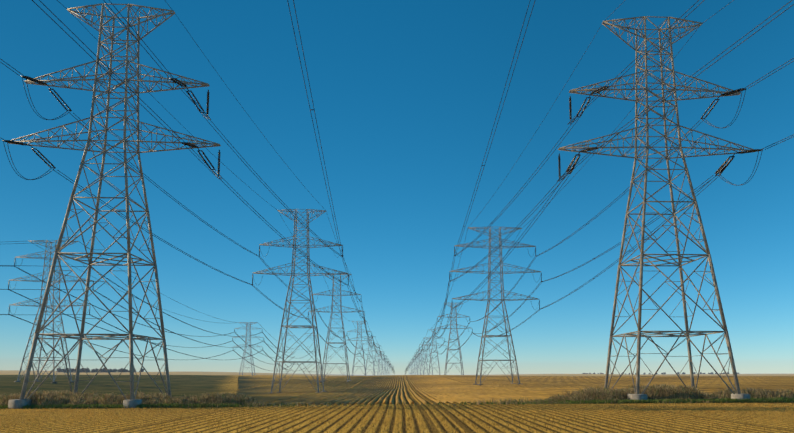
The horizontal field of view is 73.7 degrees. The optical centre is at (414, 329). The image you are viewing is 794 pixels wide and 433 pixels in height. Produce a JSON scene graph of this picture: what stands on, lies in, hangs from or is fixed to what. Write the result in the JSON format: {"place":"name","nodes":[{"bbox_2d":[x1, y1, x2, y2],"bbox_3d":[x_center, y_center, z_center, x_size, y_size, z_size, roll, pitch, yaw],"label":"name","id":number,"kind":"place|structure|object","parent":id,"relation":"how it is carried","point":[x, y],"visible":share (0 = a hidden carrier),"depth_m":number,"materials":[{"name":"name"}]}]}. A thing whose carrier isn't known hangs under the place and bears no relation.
{"place":"outdoors","nodes":[
{"label":"outdoors","id":0,"kind":"place"},
{"bbox_2d":[0,370,793,432],"bbox_3d":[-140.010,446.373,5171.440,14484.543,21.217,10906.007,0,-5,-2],"label":"ground","id":1,"kind":"structure","parent":0,"point":[188,383],"depth_m":42.40,"materials":[{"name":"brown soil"}]},
{"bbox_2d":[8,240,93,382],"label":"pylon","id":2,"kind":"object","parent":1,"relation":"on","point":[40,304],"visible":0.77,"depth_m":171.75,"materials":[{"name":"metal"}]},
{"bbox_2d":[8,3,220,408],"bbox_3d":[-34.298,-14.088,59.894,23.915,46.536,10.312,0,-5,-2],"label":"pylon","id":3,"kind":"object","parent":1,"relation":"on","point":[132,401],"visible":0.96,"depth_m":60.25,"materials":[{"name":"metal"}]},
{"bbox_2d":[232,322,263,374],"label":"pylon","id":4,"kind":"object","parent":1,"relation":"on","point":[248,326],"visible":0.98,"depth_m":460.77,"materials":[{"name":"metal"}]},
{"bbox_2d":[252,209,348,392],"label":"pylon","id":5,"kind":"object","parent":1,"relation":"on","point":[312,325],"visible":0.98,"depth_m":132.37,"materials":[{"name":"metal"}]},
{"bbox_2d":[308,274,364,382],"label":"pylon","id":6,"kind":"object","parent":1,"relation":"on","point":[343,333],"visible":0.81,"depth_m":224.52,"materials":[{"name":"metal"}]},
{"bbox_2d":[347,321,373,375],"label":"pylon","id":7,"kind":"object","parent":1,"relation":"on","point":[361,337],"visible":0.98,"depth_m":443.56,"materials":[{"name":"metal"}]},
{"bbox_2d":[361,336,380,374],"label":"pylon","id":8,"kind":"object","parent":1,"relation":"on","point":[371,344],"visible":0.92,"depth_m":612.99,"materials":[{"name":"metal"}]},
{"bbox_2d":[369,346,384,371],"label":"pylon","id":9,"kind":"object","parent":1,"relation":"on","point":[377,360],"visible":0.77,"depth_m":782.63,"materials":[{"name":"metal"}]},
{"bbox_2d":[377,351,386,374],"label":"pylon","id":10,"kind":"object","parent":1,"relation":"on","point":[380,360],"visible":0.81,"depth_m":940.87,"materials":[{"name":"metal"}]},
{"bbox_2d":[0,384,793,432],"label":"field vegetation","id":11,"kind":"object","parent":1,"relation":"on","point":[59,400],"visible":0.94,"depth_m":50.18,"materials":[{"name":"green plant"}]},
{"bbox_2d":[413,350,427,374],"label":"pylon","id":12,"kind":"object","parent":1,"relation":"on","point":[421,360],"visible":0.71,"depth_m":883.46,"materials":[{"name":"metal"}]},
{"bbox_2d":[418,344,429,374],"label":"pylon","id":13,"kind":"object","parent":1,"relation":"on","point":[423,361],"visible":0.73,"depth_m":753.56,"materials":[{"name":"metal"}]},
{"bbox_2d":[418,338,435,374],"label":"pylon","id":14,"kind":"object","parent":1,"relation":"on","point":[428,343],"visible":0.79,"depth_m":639.84,"materials":[{"name":"metal"}]},
{"bbox_2d":[422,329,445,374],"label":"pylon","id":15,"kind":"object","parent":1,"relation":"on","point":[432,338],"visible":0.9,"depth_m":527.22,"materials":[{"name":"metal"}]},
{"bbox_2d":[437,303,472,374],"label":"pylon","id":16,"kind":"object","parent":1,"relation":"on","point":[455,328],"visible":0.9,"depth_m":335.22,"materials":[{"name":"metal"}]},
{"bbox_2d":[449,227,541,385],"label":"pylon","id":17,"kind":"object","parent":1,"relation":"on","point":[491,280],"visible":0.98,"depth_m":155.05,"materials":[{"name":"metal"}]},
{"bbox_2d":[235,375,793,404],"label":"field rows","id":18,"kind":"object","parent":1,"relation":"on","point":[541,387],"visible":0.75,"depth_m":147.19,"materials":[{"name":"brown soil"}]},
{"bbox_2d":[558,16,753,399],"bbox_3d":[29.148,-14.389,62.805,23.915,46.509,10.454,0,-5,-2],"label":"pylon","id":19,"kind":"object","parent":1,"relation":"on","point":[639,335],"visible":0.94,"depth_m":63.20,"materials":[{"name":"metal"}]},
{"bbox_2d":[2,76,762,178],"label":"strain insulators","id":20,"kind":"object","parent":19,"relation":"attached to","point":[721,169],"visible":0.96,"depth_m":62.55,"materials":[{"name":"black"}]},
{"bbox_2d":[0,0,793,374],"bbox_3d":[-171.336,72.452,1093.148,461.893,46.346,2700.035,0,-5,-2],"label":"conductors","id":21,"kind":"object","parent":19,"relation":"attached to","point":[560,180],"visible":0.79,"depth_m":88.28,"materials":[{"name":"black"}]},
{"bbox_2d":[0,0,793,374],"label":"sky","id":22,"kind":"structure","parent":0,"point":[407,94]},
{"bbox_2d":[56,367,739,373],"bbox_3d":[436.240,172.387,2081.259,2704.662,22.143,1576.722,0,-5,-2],"label":"woodlot","id":23,"kind":"object","parent":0,"point":[87,370],"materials":[{"name":"green plant"}]}
]}

